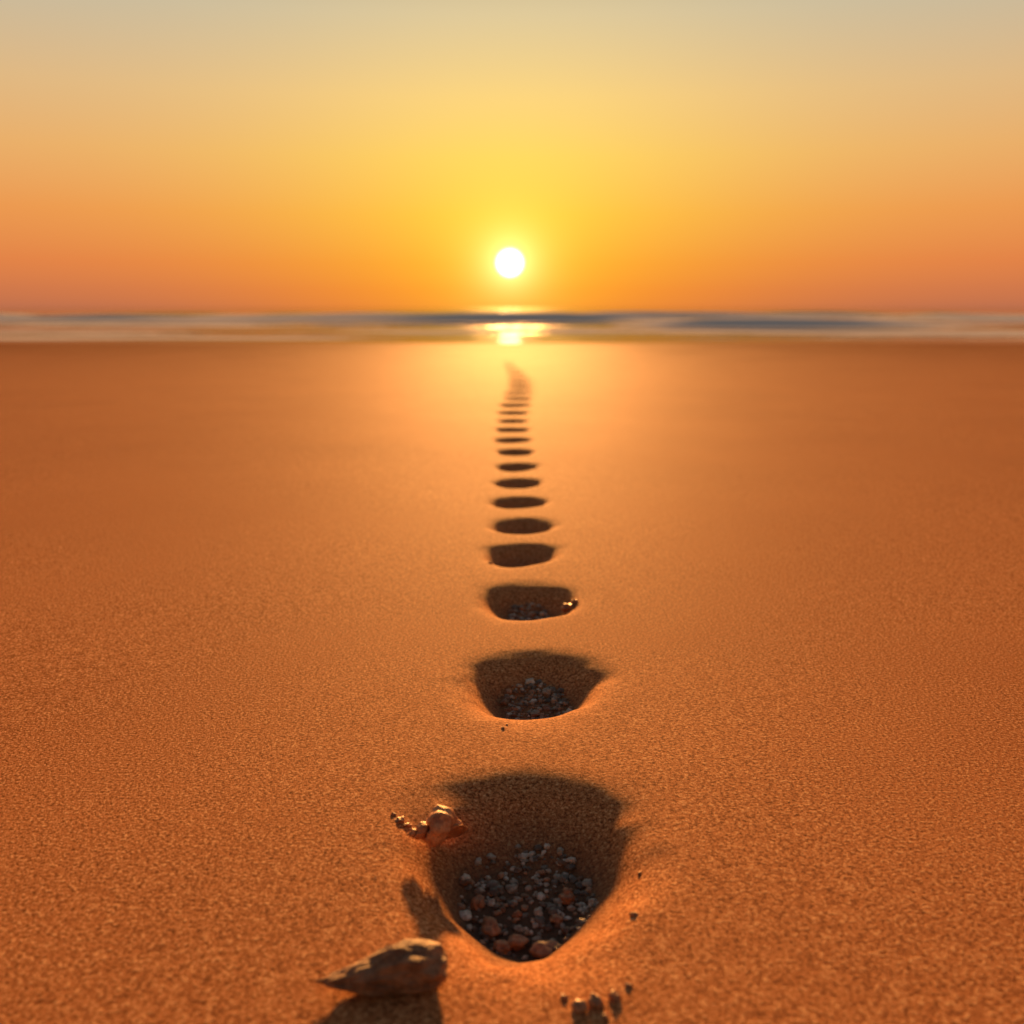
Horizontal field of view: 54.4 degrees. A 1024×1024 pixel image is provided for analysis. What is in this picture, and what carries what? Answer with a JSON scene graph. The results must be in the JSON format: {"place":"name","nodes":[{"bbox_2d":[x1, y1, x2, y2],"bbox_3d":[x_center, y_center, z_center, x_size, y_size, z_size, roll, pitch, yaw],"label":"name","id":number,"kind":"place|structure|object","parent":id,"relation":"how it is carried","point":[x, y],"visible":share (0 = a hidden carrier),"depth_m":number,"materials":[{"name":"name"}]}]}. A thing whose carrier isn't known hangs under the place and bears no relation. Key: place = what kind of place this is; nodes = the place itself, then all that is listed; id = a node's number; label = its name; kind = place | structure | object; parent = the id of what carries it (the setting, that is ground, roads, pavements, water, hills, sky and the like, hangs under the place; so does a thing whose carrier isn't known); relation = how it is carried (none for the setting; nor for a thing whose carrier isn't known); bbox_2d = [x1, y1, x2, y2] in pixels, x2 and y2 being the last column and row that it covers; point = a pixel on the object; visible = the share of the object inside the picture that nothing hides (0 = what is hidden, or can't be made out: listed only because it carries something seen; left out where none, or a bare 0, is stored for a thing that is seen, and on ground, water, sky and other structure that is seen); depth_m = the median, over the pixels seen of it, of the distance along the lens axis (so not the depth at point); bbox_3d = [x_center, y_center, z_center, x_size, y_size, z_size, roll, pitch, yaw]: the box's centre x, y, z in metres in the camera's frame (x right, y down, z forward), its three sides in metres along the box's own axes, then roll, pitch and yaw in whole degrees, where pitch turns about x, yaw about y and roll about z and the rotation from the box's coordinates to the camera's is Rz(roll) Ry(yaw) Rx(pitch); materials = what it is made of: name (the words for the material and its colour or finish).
{"place":"outdoors","nodes":[
{"label":"outdoors","id":0,"kind":"place"},
{"bbox_2d":[0,343,1023,1023],"bbox_3d":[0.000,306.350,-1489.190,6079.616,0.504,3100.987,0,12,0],"label":"sand beach","id":1,"kind":"structure","parent":0,"point":[210,549],"depth_m":1.29,"materials":[{"name":"orange sand"}]},
{"bbox_2d":[232,358,791,1023],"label":"footprint trail","id":2,"kind":"object","parent":1,"relation":"on","point":[600,784],"visible":0.99,"depth_m":0.84,"materials":[{"name":"orange sand"}]},
{"bbox_2d":[314,938,448,995],"bbox_3d":[-0.079,0.275,0.603,0.080,0.029,0.039,-3,12,-1],"label":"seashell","id":3,"kind":"object","parent":2,"relation":"on","point":[410,966],"visible":1,"depth_m":0.59,"materials":[{"name":"brown stone"}]},
{"bbox_2d":[408,804,468,846],"bbox_3d":[-0.057,0.246,0.772,0.028,0.035,0.046,7,14,32],"label":"seashell","id":4,"kind":"object","parent":2,"relation":"on","point":[440,824],"visible":1,"depth_m":0.76,"materials":[{"name":"brown stone"}]},
{"bbox_2d":[391,561,577,826],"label":"shell fragments","id":5,"kind":"object","parent":2,"relation":"on","point":[565,607],"visible":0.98,"depth_m":1.38,"materials":[{"name":"stone"}]},
{"bbox_2d":[375,842,657,996],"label":"sand crumbs","id":6,"kind":"object","parent":2,"relation":"on","point":[633,914],"visible":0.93,"depth_m":0.68,"materials":[{"name":"brown sand"}]},
{"bbox_2d":[470,887,574,957],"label":"pebbles","id":7,"kind":"object","parent":2,"relation":"on","point":[490,927],"visible":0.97,"depth_m":0.72,"materials":[{"name":"stone"}]},
{"bbox_2d":[457,843,597,958],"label":"pebbles","id":8,"kind":"object","parent":2,"relation":"on","point":[496,889],"visible":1,"depth_m":0.76,"materials":[{"name":"stone"}]},
{"bbox_2d":[506,603,549,620],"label":"pebbles","id":9,"kind":"object","parent":2,"relation":"on","point":[514,616],"visible":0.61,"depth_m":1.41,"materials":[{"name":"stone"}]},
{"bbox_2d":[499,678,572,719],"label":"pebbles","id":10,"kind":"object","parent":2,"relation":"on","point":[532,697],"visible":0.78,"depth_m":1.11,"materials":[{"name":"stone"}]},
{"bbox_2d":[560,982,631,1019],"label":"stones","id":11,"kind":"object","parent":2,"relation":"on","point":[594,1000],"visible":1,"depth_m":0.58,"materials":[{"name":"brown stone"}]},
{"bbox_2d":[0,308,1023,342],"bbox_3d":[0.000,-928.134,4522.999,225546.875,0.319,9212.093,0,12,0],"label":"sea water","id":12,"kind":"structure","parent":0,"point":[511,325],"depth_m":22.61,"materials":[{"name":"grey liquid"}]},
{"bbox_2d":[0,0,1023,307],"label":"sky","id":13,"kind":"structure","parent":0,"point":[154,153],"materials":[{"name":"orange"}]}
]}

